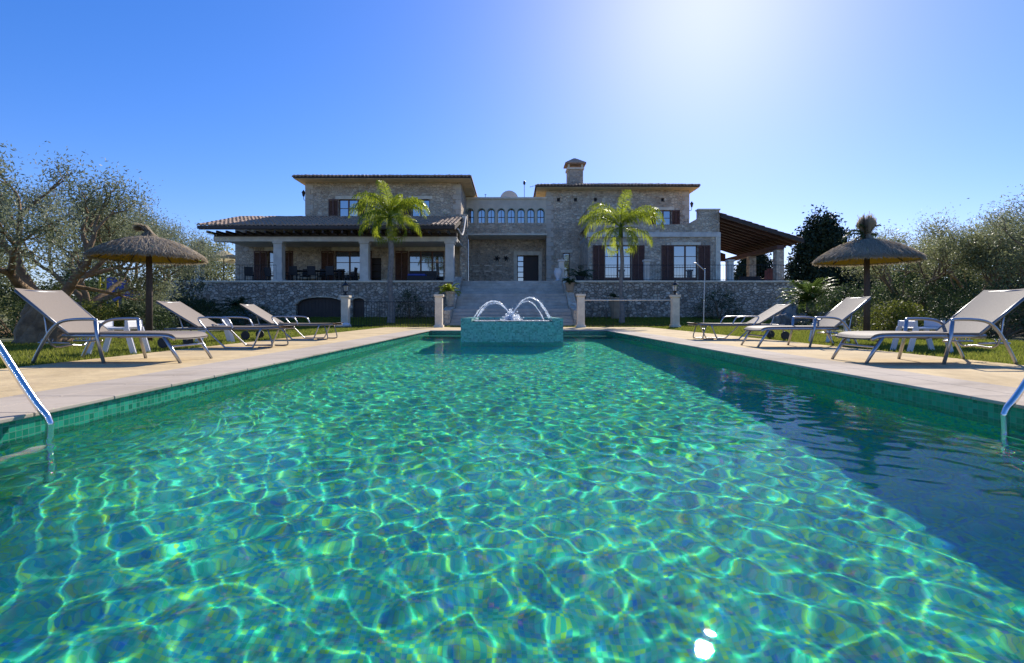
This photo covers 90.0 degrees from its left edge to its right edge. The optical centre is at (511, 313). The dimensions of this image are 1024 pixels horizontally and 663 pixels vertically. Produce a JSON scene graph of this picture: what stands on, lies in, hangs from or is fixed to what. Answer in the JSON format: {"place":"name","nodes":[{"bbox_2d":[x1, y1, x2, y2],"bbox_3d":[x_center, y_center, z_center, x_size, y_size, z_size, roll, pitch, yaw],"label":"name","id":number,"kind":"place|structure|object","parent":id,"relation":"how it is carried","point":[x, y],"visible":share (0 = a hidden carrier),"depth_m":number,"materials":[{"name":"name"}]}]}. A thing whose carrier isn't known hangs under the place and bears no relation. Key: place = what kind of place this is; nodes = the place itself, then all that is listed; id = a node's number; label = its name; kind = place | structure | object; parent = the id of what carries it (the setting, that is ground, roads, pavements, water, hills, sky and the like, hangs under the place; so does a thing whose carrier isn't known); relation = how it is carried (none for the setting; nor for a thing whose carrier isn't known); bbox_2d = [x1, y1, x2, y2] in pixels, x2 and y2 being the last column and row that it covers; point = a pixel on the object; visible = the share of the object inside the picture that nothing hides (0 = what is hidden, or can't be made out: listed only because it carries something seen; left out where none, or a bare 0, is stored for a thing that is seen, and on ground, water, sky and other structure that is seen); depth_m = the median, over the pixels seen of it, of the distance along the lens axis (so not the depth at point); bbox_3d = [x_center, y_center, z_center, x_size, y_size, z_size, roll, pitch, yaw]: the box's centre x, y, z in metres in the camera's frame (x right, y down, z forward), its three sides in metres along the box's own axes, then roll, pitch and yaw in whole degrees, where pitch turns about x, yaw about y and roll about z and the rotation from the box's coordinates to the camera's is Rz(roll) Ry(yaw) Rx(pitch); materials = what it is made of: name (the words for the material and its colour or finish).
{"place":"outdoors","nodes":[
{"label":"outdoors","id":0,"kind":"place"},
{"bbox_2d":[0,334,1023,662],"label":"water","id":1,"kind":"structure","parent":0,"point":[566,500],"depth_m":1.83,"materials":[{"name":"liquid"}]},
{"bbox_2d":[0,327,1023,397],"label":"deck","id":2,"kind":"structure","parent":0,"point":[43,377],"depth_m":6.53,"materials":[{"name":"stone"}]},
{"bbox_2d":[14,288,212,363],"bbox_3d":[-4.996,0.150,6.500,2.023,0.918,0.752,0,0,0],"label":"sun lounger","id":3,"kind":"object","parent":2,"relation":"on","point":[65,314],"visible":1,"depth_m":6.34,"materials":[{"name":"fabric"}]},
{"bbox_2d":[156,301,296,347],"bbox_3d":[-5.060,0.190,9.150,2.160,0.828,0.724,0,0,0],"label":"sun lounger","id":4,"kind":"object","parent":2,"relation":"on","point":[194,318],"visible":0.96,"depth_m":8.93,"materials":[{"name":"fabric"}]},
{"bbox_2d":[240,304,343,339],"bbox_3d":[-5.110,0.190,11.950,2.160,0.828,0.724,0,0,0],"label":"sun lounger","id":5,"kind":"object","parent":2,"relation":"on","point":[271,320],"visible":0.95,"depth_m":11.64,"materials":[{"name":"fabric"}]},
{"bbox_2d":[434,294,443,326],"bbox_3d":[-3.166,-0.101,22.200,0.400,1.442,0.400,0,0,0],"label":"gate post","id":6,"kind":"object","parent":2,"relation":"on","point":[438,310],"visible":0.92,"depth_m":22.05,"materials":[{"name":"stone"}]},
{"bbox_2d":[576,294,585,326],"bbox_3d":[2.981,-0.111,22.200,0.400,1.463,0.400,0,0,0],"label":"gate post","id":7,"kind":"object","parent":2,"relation":"on","point":[580,310],"visible":0.94,"depth_m":22.05,"materials":[{"name":"stone"}]},
{"bbox_2d":[585,300,669,326],"bbox_3d":[5.016,0.008,22.200,3.707,1.223,0.046,0,0,0],"label":"pool fence","id":8,"kind":"object","parent":2,"relation":"on","point":[613,325],"visible":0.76,"depth_m":22.19,"materials":[{"name":"black metal"}]},
{"bbox_2d":[686,304,790,339],"bbox_3d":[5.260,0.190,11.950,2.160,0.828,0.724,0,0,0],"label":"sun lounger","id":9,"kind":"object","parent":2,"relation":"on","point":[766,315],"visible":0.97,"depth_m":11.64,"materials":[{"name":"fabric"}]},
{"bbox_2d":[741,296,870,347],"bbox_3d":[5.326,0.150,9.350,2.023,0.918,0.752,0,0,0],"label":"sun lounger","id":10,"kind":"object","parent":2,"relation":"on","point":[833,319],"visible":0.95,"depth_m":9.18,"materials":[{"name":"fabric"}]},
{"bbox_2d":[831,289,1023,364],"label":"sun lounger","id":11,"kind":"object","parent":2,"relation":"on","point":[980,314],"visible":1,"depth_m":6.27,"materials":[{"name":"fabric"}]},
{"bbox_2d":[461,296,562,341],"bbox_3d":[0.000,0.921,14.791,2.640,2.837,3.219,0,0,0],"label":"fountain","id":12,"kind":"object","parent":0,"point":[512,327],"visible":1,"depth_m":13.20,"materials":[{"name":"tile"}]},
{"bbox_2d":[0,314,1023,365],"bbox_3d":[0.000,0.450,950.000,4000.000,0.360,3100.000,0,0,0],"label":"ground","id":13,"kind":"structure","parent":0,"point":[4,339],"depth_m":20.13,"materials":[{"name":"plant"}]},
{"bbox_2d":[0,244,59,317],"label":"garden tree","id":14,"kind":"object","parent":13,"relation":"on","point":[28,269],"visible":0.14,"depth_m":32.70,"materials":[{"name":"green plant"}]},
{"bbox_2d":[0,178,71,250],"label":"olive tree","id":15,"kind":"object","parent":13,"relation":"on","point":[16,208],"visible":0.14,"depth_m":14.02,"materials":[{"name":"green plant"}]},
{"bbox_2d":[0,278,79,337],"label":"garden bush","id":16,"kind":"object","parent":13,"relation":"on","point":[6,332],"visible":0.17,"depth_m":13.62,"materials":[{"name":"green plant"}]},
{"bbox_2d":[0,280,115,332],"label":"garden bush","id":17,"kind":"object","parent":13,"relation":"on","point":[54,287],"visible":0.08,"depth_m":16.80,"materials":[{"name":"green plant"}]},
{"bbox_2d":[42,240,134,313],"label":"garden tree","id":18,"kind":"object","parent":13,"relation":"on","point":[96,277],"visible":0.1,"depth_m":45.07,"materials":[{"name":"green plant"}]},
{"bbox_2d":[0,140,195,343],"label":"olive tree","id":19,"kind":"object","parent":13,"relation":"on","point":[29,327],"visible":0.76,"depth_m":10.68,"materials":[{"name":"green plant"}]},
{"bbox_2d":[75,297,144,330],"bbox_3d":[-11.734,0.208,14.042,2.787,1.340,2.070,0,0,-28],"label":"garden bush","id":20,"kind":"object","parent":13,"relation":"on","point":[89,309],"visible":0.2,"depth_m":14.12,"materials":[{"name":"green plant"}]},
{"bbox_2d":[0,168,235,319],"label":"olive tree","id":21,"kind":"object","parent":13,"relation":"on","point":[82,294],"visible":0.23,"depth_m":15.06,"materials":[{"name":"green plant"}]},
{"bbox_2d":[86,320,150,354],"bbox_3d":[-5.950,0.352,7.750,0.685,0.507,0.432,0,0,-10],"label":"side table","id":22,"kind":"object","parent":13,"relation":"on","point":[129,325],"visible":0.56,"depth_m":7.67,"materials":[{"name":"white plastic"}]},
{"bbox_2d":[99,277,143,311],"bbox_3d":[-15.266,-0.401,20.000,1.294,2.001,0.677,0,0,0],"label":"play slide","id":23,"kind":"object","parent":13,"relation":"on","point":[107,286],"visible":0.31,"depth_m":19.69,"materials":[{"name":"blue plastic"}]},
{"bbox_2d":[91,296,181,330],"bbox_3d":[-11.247,0.121,14.969,2.872,1.607,2.458,0,0,-24],"label":"garden bush","id":24,"kind":"object","parent":13,"relation":"on","point":[161,322],"visible":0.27,"depth_m":14.76,"materials":[{"name":"green plant"}]},
{"bbox_2d":[75,202,213,328],"bbox_3d":[-14.466,-1.798,20.173,5.062,5.247,4.015,0,0,-34],"label":"olive tree","id":25,"kind":"object","parent":13,"relation":"on","point":[182,271],"visible":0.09,"depth_m":20.63,"materials":[{"name":"green plant"}]},
{"bbox_2d":[82,222,207,340],"bbox_3d":[-7.806,-0.644,10.996,2.215,2.628,2.229,0,0,0],"label":"straw parasol","id":26,"kind":"object","parent":13,"relation":"on","point":[148,247],"visible":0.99,"depth_m":10.86,"materials":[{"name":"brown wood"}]},
{"bbox_2d":[153,265,216,302],"bbox_3d":[-17.480,-1.412,26.779,3.388,3.499,3.817,0,0,-41],"label":"dark tree","id":27,"kind":"object","parent":13,"relation":"on","point":[197,287],"visible":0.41,"depth_m":26.74,"materials":[{"name":"green plant"}]},
{"bbox_2d":[157,288,217,326],"bbox_3d":[-14.409,-0.146,22.738,4.146,2.060,2.900,0,0,0],"label":"garden bush","id":28,"kind":"object","parent":13,"relation":"on","point":[187,298],"visible":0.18,"depth_m":22.34,"materials":[{"name":"green plant"}]},
{"bbox_2d":[161,234,234,280],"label":"garden tree","id":29,"kind":"object","parent":13,"relation":"on","point":[231,267],"visible":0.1,"depth_m":43.42,"materials":[{"name":"green plant"}]},
{"bbox_2d":[157,295,243,327],"bbox_3d":[-13.652,0.078,21.998,4.831,1.714,3.137,0,0,0],"label":"garden bush","id":30,"kind":"object","parent":13,"relation":"on","point":[202,309],"visible":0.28,"depth_m":21.91,"materials":[{"name":"green plant"}]},
{"bbox_2d":[194,319,234,342],"bbox_3d":[-6.150,0.362,10.600,0.685,0.507,0.432,0,0,-40],"label":"side table","id":31,"kind":"object","parent":13,"relation":"on","point":[229,335],"visible":0.25,"depth_m":10.60,"materials":[{"name":"white plastic"}]},
{"bbox_2d":[215,296,256,314],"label":"shrub","id":32,"kind":"object","parent":13,"relation":"on","point":[237,302],"visible":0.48,"depth_m":27.71,"materials":[{"name":"green plant"}]},
{"bbox_2d":[220,310,265,323],"bbox_3d":[-13.581,0.397,26.109,2.478,1.380,1.467,0,0,0],"label":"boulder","id":33,"kind":"object","parent":13,"relation":"on","point":[254,321],"visible":0.11,"depth_m":25.66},
{"bbox_2d":[213,304,285,325],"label":"garden bush","id":34,"kind":"object","parent":13,"relation":"on","point":[240,310],"visible":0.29,"depth_m":24.69,"materials":[{"name":"green plant"}]},
{"bbox_2d":[154,280,453,317],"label":"retaining wall","id":35,"kind":"structure","parent":13,"relation":"on","point":[313,298],"depth_m":30.00,"materials":[{"name":"stone"}]},
{"bbox_2d":[201,265,273,280],"bbox_3d":[-16.107,-2.383,30.120,4.485,0.966,0.031,0,0,0],"label":"terrace railing","id":36,"kind":"object","parent":35,"relation":"on","point":[247,279],"visible":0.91,"depth_m":30.11,"materials":[{"name":"black metal"}]},
{"bbox_2d":[298,297,340,317],"bbox_3d":[-11.200,-0.150,30.225,2.854,1.600,0.050,0,0,0],"label":"cellar door","id":37,"kind":"structure","parent":35,"relation":"in","point":[320,306],"depth_m":30.20,"materials":[{"name":"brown wood"}]},
{"bbox_2d":[354,298,363,316],"bbox_3d":[-9.000,-0.125,30.225,0.654,1.550,0.050,0,0,0],"label":"cellar door","id":38,"kind":"structure","parent":35,"relation":"in","point":[361,302],"depth_m":30.20,"materials":[{"name":"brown wood"}]},
{"bbox_2d":[340,281,351,326],"bbox_3d":[-7.215,-0.401,22.200,0.400,2.041,0.400,0,0,0],"label":"lamp post","id":39,"kind":"object","parent":13,"relation":"on","point":[345,307],"visible":0.8,"depth_m":22.05,"materials":[{"name":"stone"}]},
{"bbox_2d":[348,180,430,322],"bbox_3d":[-6.182,-2.909,25.981,4.167,7.074,3.354,0,0,0],"label":"palm tree","id":40,"kind":"object","parent":13,"relation":"on","point":[390,211],"visible":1,"depth_m":25.82,"materials":[{"name":"green plant"}]},
{"bbox_2d":[351,302,433,326],"bbox_3d":[-5.180,0.052,22.200,3.631,1.136,0.031,0,0,0],"label":"pool fence","id":41,"kind":"object","parent":13,"relation":"on","point":[392,325],"visible":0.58,"depth_m":22.19,"materials":[{"name":"black metal"}]},
{"bbox_2d":[395,285,428,319],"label":"garden bush","id":42,"kind":"object","parent":13,"relation":"on","point":[408,306],"visible":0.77,"depth_m":28.62,"materials":[{"name":"green plant"}]},
{"bbox_2d":[443,277,576,325],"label":"stone staircase","id":43,"kind":"structure","parent":13,"relation":"on","point":[557,299],"depth_m":26.88,"materials":[{"name":"stone"}]},
{"bbox_2d":[439,283,460,305],"bbox_3d":[-3.125,-0.966,25.917,1.185,1.191,1.234,0,0,0],"label":"planter","id":44,"kind":"object","parent":43,"relation":"on","point":[449,291],"visible":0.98,"depth_m":25.72,"materials":[{"name":"stone"}]},
{"bbox_2d":[561,277,577,290],"bbox_3d":[3.168,-1.569,27.584,0.823,0.739,0.965,0,0,27],"label":"planter","id":45,"kind":"object","parent":43,"relation":"on","point":[569,283],"visible":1,"depth_m":27.41,"materials":[{"name":"stone"}]},
{"bbox_2d":[0,331,1023,442],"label":"pool walls","id":46,"kind":"structure","parent":13,"relation":"on","point":[20,429],"depth_m":4.48,"materials":[{"name":"tile"}]},
{"bbox_2d":[0,330,1023,423],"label":"pool coping","id":47,"kind":"object","parent":46,"relation":"on","point":[16,407],"visible":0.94,"depth_m":4.77,"materials":[{"name":"stone"}]},
{"bbox_2d":[0,340,53,437],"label":"pool ladder","id":48,"kind":"object","parent":47,"relation":"attached to","point":[27,390],"visible":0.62,"depth_m":3.06,"materials":[{"name":"metal"}]},
{"bbox_2d":[1000,379,1023,427],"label":"pool ladder","id":49,"kind":"object","parent":47,"relation":"attached to","point":[1013,400],"visible":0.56,"depth_m":3.33,"materials":[{"name":"metal"}]},
{"bbox_2d":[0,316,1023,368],"bbox_3d":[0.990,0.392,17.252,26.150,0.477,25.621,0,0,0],"label":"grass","id":50,"kind":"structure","parent":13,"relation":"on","point":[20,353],"depth_m":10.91,"materials":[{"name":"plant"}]},
{"bbox_2d":[608,293,624,318],"bbox_3d":[5.842,-0.436,28.837,1.028,1.472,0.982,0,0,0],"label":"planter","id":51,"kind":"object","parent":13,"relation":"on","point":[613,296],"visible":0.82,"depth_m":28.50,"materials":[{"name":"stone"}]},
{"bbox_2d":[578,189,665,322],"bbox_3d":[5.546,-2.682,25.929,4.285,6.614,3.377,0,0,0],"label":"palm tree","id":52,"kind":"object","parent":13,"relation":"on","point":[630,217],"visible":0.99,"depth_m":25.86,"materials":[{"name":"green plant"}]},
{"bbox_2d":[669,281,680,326],"bbox_3d":[7.071,-0.411,22.200,0.400,2.062,0.400,0,0,0],"label":"lamp post","id":53,"kind":"object","parent":13,"relation":"on","point":[675,310],"visible":0.91,"depth_m":22.05,"materials":[{"name":"stone"}]},
{"bbox_2d":[574,280,797,317],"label":"retaining wall","id":54,"kind":"structure","parent":13,"relation":"on","point":[757,297],"depth_m":30.00,"materials":[{"name":"stone"}]},
{"bbox_2d":[578,265,788,279],"bbox_3d":[10.100,-2.383,30.120,12.408,0.966,0.031,0,0,0],"label":"terrace railing","id":55,"kind":"object","parent":54,"relation":"on","point":[686,279],"visible":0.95,"depth_m":30.12,"materials":[{"name":"black metal"}]},
{"bbox_2d":[688,286,744,319],"bbox_3d":[11.449,-0.463,28.470,3.017,2.133,1.937,0,0,-21],"label":"garden bush","id":56,"kind":"object","parent":13,"relation":"on","point":[725,295],"visible":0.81,"depth_m":28.48,"materials":[{"name":"green plant"}]},
{"bbox_2d":[734,253,772,280],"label":"conifer tree","id":57,"kind":"object","parent":13,"relation":"on","point":[762,260],"visible":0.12,"depth_m":55.01,"materials":[{"name":"green plant"}]},
{"bbox_2d":[770,304,812,325],"bbox_3d":[13.196,0.507,24.199,1.806,1.926,1.312,0,0,0],"label":"boulder","id":58,"kind":"object","parent":13,"relation":"on","point":[785,316],"visible":0.4,"depth_m":23.90,"materials":[{"name":"stone"}]},
{"bbox_2d":[776,277,845,314],"bbox_3d":[14.427,-0.790,24.670,3.190,1.942,3.030,0,0,0],"label":"cycad","id":59,"kind":"object","parent":13,"relation":"on","point":[807,294],"visible":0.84,"depth_m":24.29,"materials":[{"name":"green plant"}]},
{"bbox_2d":[784,204,871,316],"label":"conifer tree","id":60,"kind":"object","parent":13,"relation":"on","point":[822,234],"visible":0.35,"depth_m":44.89,"materials":[{"name":"green plant"}]},
{"bbox_2d":[808,319,849,342],"bbox_3d":[6.750,0.362,10.900,0.685,0.507,0.432,0,0,-20],"label":"side table","id":61,"kind":"object","parent":13,"relation":"on","point":[827,338],"visible":0.11,"depth_m":10.79,"materials":[{"name":"white plastic"}]},
{"bbox_2d":[794,281,897,328],"bbox_3d":[14.305,-0.235,21.562,4.822,2.290,3.514,0,0,0],"label":"garden bush","id":62,"kind":"object","parent":13,"relation":"on","point":[832,295],"visible":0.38,"depth_m":21.44,"materials":[{"name":"green plant"}]},
{"bbox_2d":[823,266,881,309],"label":"garden tree","id":63,"kind":"object","parent":13,"relation":"on","point":[861,281],"visible":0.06,"depth_m":44.35,"materials":[{"name":"green plant"}]},
{"bbox_2d":[812,211,927,340],"bbox_3d":[7.908,-0.800,11.402,2.138,2.942,2.135,0,0,0],"label":"straw parasol","id":64,"kind":"object","parent":13,"relation":"on","point":[867,249],"visible":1,"depth_m":11.29,"materials":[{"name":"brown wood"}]},
{"bbox_2d":[853,291,934,338],"bbox_3d":[9.829,0.184,13.059,1.991,1.468,1.906,0,0,37],"label":"garden bush","id":65,"kind":"object","parent":13,"relation":"on","point":[904,306],"visible":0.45,"depth_m":12.82,"materials":[{"name":"green plant"}]},
{"bbox_2d":[837,202,1001,322],"bbox_3d":[13.144,-1.352,16.969,4.696,4.319,4.952,0,0,31],"label":"olive tree","id":66,"kind":"object","parent":13,"relation":"on","point":[941,242],"visible":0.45,"depth_m":16.28,"materials":[{"name":"green plant"}]},
{"bbox_2d":[838,274,1000,334],"bbox_3d":[12.611,-0.139,15.656,5.347,2.178,2.582,0,0,0],"label":"garden bush","id":67,"kind":"object","parent":13,"relation":"on","point":[931,289],"visible":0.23,"depth_m":15.73,"materials":[{"name":"green plant"}]},
{"bbox_2d":[890,320,953,352],"bbox_3d":[6.550,0.362,8.200,0.685,0.507,0.432,0,0,5],"label":"side table","id":68,"kind":"object","parent":13,"relation":"on","point":[928,325],"visible":0.57,"depth_m":8.16,"materials":[{"name":"white plastic"}]},
{"bbox_2d":[863,246,989,317],"bbox_3d":[27.185,-1.435,32.492,7.969,6.750,7.528,0,0,-27],"label":"garden tree","id":69,"kind":"object","parent":13,"relation":"on","point":[901,275],"visible":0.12,"depth_m":32.42,"materials":[{"name":"green plant"}]},
{"bbox_2d":[852,201,1023,315],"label":"olive tree","id":70,"kind":"object","parent":13,"relation":"on","point":[955,278],"visible":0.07,"depth_m":19.29,"materials":[{"name":"green plant"}]},
{"bbox_2d":[906,277,1023,339],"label":"garden bush","id":71,"kind":"object","parent":13,"relation":"on","point":[1007,333],"visible":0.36,"depth_m":13.30,"materials":[{"name":"green plant"}]},
{"bbox_2d":[933,265,1019,315],"bbox_3d":[37.124,-2.081,40.350,8.868,7.794,7.509,0,0,0],"label":"garden tree","id":72,"kind":"object","parent":13,"relation":"on","point":[1004,278],"visible":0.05,"depth_m":38.77,"materials":[{"name":"green plant"}]},
{"bbox_2d":[933,203,1023,333],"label":"olive tree","id":73,"kind":"object","parent":13,"relation":"on","point":[980,260],"visible":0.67,"depth_m":14.56,"materials":[{"name":"green plant"}]},
{"bbox_2d":[949,184,1023,287],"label":"olive tree","id":74,"kind":"object","parent":13,"relation":"on","point":[1008,220],"visible":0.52,"depth_m":13.32,"materials":[{"name":"green plant"}]},
{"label":"terrace","id":75,"kind":"structure","parent":13,"relation":"on","visible":0},
{"bbox_2d":[209,250,234,278],"bbox_3d":[-20.267,-3.183,36.000,2.217,2.567,2.217,0,0,22],"label":"cream parasol","id":76,"kind":"object","parent":75,"relation":"on","point":[231,256],"visible":0.46,"depth_m":35.73,"materials":[{"name":"beige fabric"}]},
{"bbox_2d":[289,266,299,279],"bbox_3d":[-13.172,-2.380,31.004,0.480,0.960,0.552,0,0,0],"label":"veranda chair","id":77,"kind":"object","parent":75,"relation":"on","point":[292,270],"visible":0.88,"depth_m":30.79,"materials":[{"name":"black wicker"}]},
{"bbox_2d":[307,266,317,279],"bbox_3d":[-12.072,-2.380,31.004,0.480,0.960,0.552,0,0,0],"label":"veranda chair","id":78,"kind":"object","parent":75,"relation":"on","point":[311,270],"visible":0.96,"depth_m":30.79,"materials":[{"name":"black wicker"}]},
{"bbox_2d":[291,270,345,279],"bbox_3d":[-12.072,-2.280,31.800,3.200,0.760,0.900,0,0,0],"label":"dining table","id":79,"kind":"object","parent":75,"relation":"on","point":[339,271],"visible":0.63,"depth_m":31.83,"materials":[{"name":"brown wood"}]},
{"bbox_2d":[325,266,335,279],"bbox_3d":[-10.972,-2.380,31.004,0.480,0.960,0.552,0,0,0],"label":"veranda chair","id":80,"kind":"object","parent":75,"relation":"on","point":[329,270],"visible":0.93,"depth_m":30.79,"materials":[{"name":"black wicker"}]},
{"bbox_2d":[407,271,436,279],"bbox_3d":[-5.550,-2.325,31.535,1.700,0.650,0.770,0,0,0],"label":"veranda bench","id":81,"kind":"object","parent":75,"relation":"on","point":[422,275],"visible":0.88,"depth_m":31.16,"materials":[{"name":"blue wicker"}]},
{"bbox_2d":[190,158,803,280],"bbox_3d":[0.175,-7.098,37.240,38.157,10.396,16.280,0,0,0],"label":"stone villa","id":82,"kind":"object","parent":75,"relation":"on","point":[538,236],"visible":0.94,"depth_m":34.00,"materials":[{"name":"beige stone"}]},
{"bbox_2d":[254,247,292,280],"bbox_3d":[-15.828,-3.155,34.087,2.593,2.510,0.295,0,0,0],"label":"window","id":83,"kind":"structure","parent":82,"relation":"in","point":[260,258],"depth_m":33.97,"materials":[{"name":"brown wood"}]},
{"bbox_2d":[328,196,364,215],"bbox_3d":[-10.953,-7.115,34.089,2.439,1.385,0.294,0,0,0],"label":"window","id":84,"kind":"structure","parent":82,"relation":"in","point":[344,205],"depth_m":33.98,"materials":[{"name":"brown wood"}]},
{"bbox_2d":[321,247,371,279],"bbox_3d":[-10.980,-3.155,34.088,3.349,2.510,0.295,0,0,0],"label":"window","id":85,"kind":"structure","parent":82,"relation":"in","point":[347,258],"depth_m":34.18,"materials":[{"name":"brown wood"}]},
{"bbox_2d":[402,196,432,215],"bbox_3d":[-6.292,-7.115,34.098,2.030,1.385,0.289,0,0,-1],"label":"window","id":86,"kind":"structure","parent":82,"relation":"in","point":[427,202],"depth_m":34.17,"materials":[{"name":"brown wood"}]},
{"bbox_2d":[395,247,444,280],"bbox_3d":[-6.039,-3.155,34.100,3.412,2.510,0.290,0,0,-1],"label":"window","id":87,"kind":"structure","parent":82,"relation":"in","point":[420,258],"depth_m":34.17,"materials":[{"name":"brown wood"}]},
{"bbox_2d":[466,208,473,222],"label":"arched window","id":88,"kind":"structure","parent":82,"relation":"in","point":[470,212],"depth_m":38.25,"materials":[{"name":"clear glass"}]},
{"bbox_2d":[478,208,484,222],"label":"arched window","id":89,"kind":"structure","parent":82,"relation":"in","point":[481,211],"depth_m":38.25,"materials":[{"name":"blue glass"}]},
{"bbox_2d":[487,208,494,222],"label":"arched window","id":90,"kind":"structure","parent":82,"relation":"in","point":[491,212],"depth_m":38.25,"materials":[{"name":"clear glass"}]},
{"bbox_2d":[497,208,504,222],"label":"arched window","id":91,"kind":"structure","parent":82,"relation":"in","point":[501,212],"depth_m":38.25,"materials":[{"name":"blue glass"}]},
{"bbox_2d":[508,208,514,222],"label":"arched window","id":92,"kind":"structure","parent":82,"relation":"in","point":[511,212],"depth_m":38.25,"materials":[{"name":"blue glass"}]},
{"bbox_2d":[517,208,524,222],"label":"arched window","id":93,"kind":"structure","parent":82,"relation":"in","point":[521,212],"depth_m":38.25,"materials":[{"name":"blue glass"}]},
{"bbox_2d":[517,255,537,280],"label":"door","id":94,"kind":"structure","parent":82,"relation":"in","point":[527,266],"depth_m":40.30,"materials":[{"name":"brown wood"}]},
{"bbox_2d":[527,208,534,222],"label":"arched window","id":95,"kind":"structure","parent":82,"relation":"in","point":[530,212],"depth_m":38.25,"materials":[{"name":"blue glass"}]},
{"bbox_2d":[537,208,543,222],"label":"arched window","id":96,"kind":"structure","parent":82,"relation":"in","point":[540,212],"depth_m":38.25,"materials":[{"name":"blue glass"}]},
{"bbox_2d":[561,250,572,279],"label":"window","id":97,"kind":"structure","parent":82,"relation":"in","point":[566,253],"depth_m":38.20,"materials":[{"name":"grey stone"}]},
{"bbox_2d":[593,242,643,278],"bbox_3d":[7.072,-3.317,34.088,3.423,2.833,0.295,0,0,0],"label":"window","id":98,"kind":"structure","parent":82,"relation":"in","point":[611,266],"depth_m":33.98,"materials":[{"name":"brown wood"}]},
{"bbox_2d":[649,207,679,223],"bbox_3d":[11.310,-7.217,38.089,2.286,1.346,0.294,0,0,0],"label":"window","id":99,"kind":"structure","parent":82,"relation":"in","point":[675,213],"depth_m":37.97,"materials":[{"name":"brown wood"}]},
{"bbox_2d":[661,242,709,280],"bbox_3d":[11.534,-3.317,34.088,3.234,2.833,0.295,0,0,0],"label":"window","id":100,"kind":"structure","parent":82,"relation":"in","point":[684,256],"depth_m":33.97,"materials":[{"name":"brown wood"}]},
{"bbox_2d":[558,259,564,280],"bbox_3d":[2.956,-2.560,30.700,0.420,1.320,0.420,0,0,0],"label":"stone post","id":101,"kind":"object","parent":75,"relation":"on","point":[561,263],"visible":0.77,"depth_m":30.54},
{"bbox_2d":[565,265,595,279],"bbox_3d":[4.412,-2.479,32.996,1.984,1.158,1.707,0,0,38],"label":"planter","id":102,"kind":"object","parent":75,"relation":"on","point":[580,275],"visible":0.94,"depth_m":32.79,"materials":[{"name":"green plant"}]},
{"bbox_2d":[642,259,650,280],"bbox_3d":[8.073,-2.560,30.700,0.420,1.320,0.420,0,0,0],"label":"stone post","id":103,"kind":"object","parent":75,"relation":"on","point":[646,263],"visible":0.76,"depth_m":30.54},
{"bbox_2d":[725,259,734,278],"bbox_3d":[13.076,-2.560,30.700,0.420,1.320,0.420,0,0,0],"label":"stone post","id":104,"kind":"object","parent":75,"relation":"on","point":[729,262],"visible":0.75,"depth_m":30.54,"materials":[{"name":"stone"}]},
{"bbox_2d":[0,0,1023,295],"label":"sky","id":105,"kind":"structure","parent":0,"point":[896,111],"materials":[{"name":"blue"}]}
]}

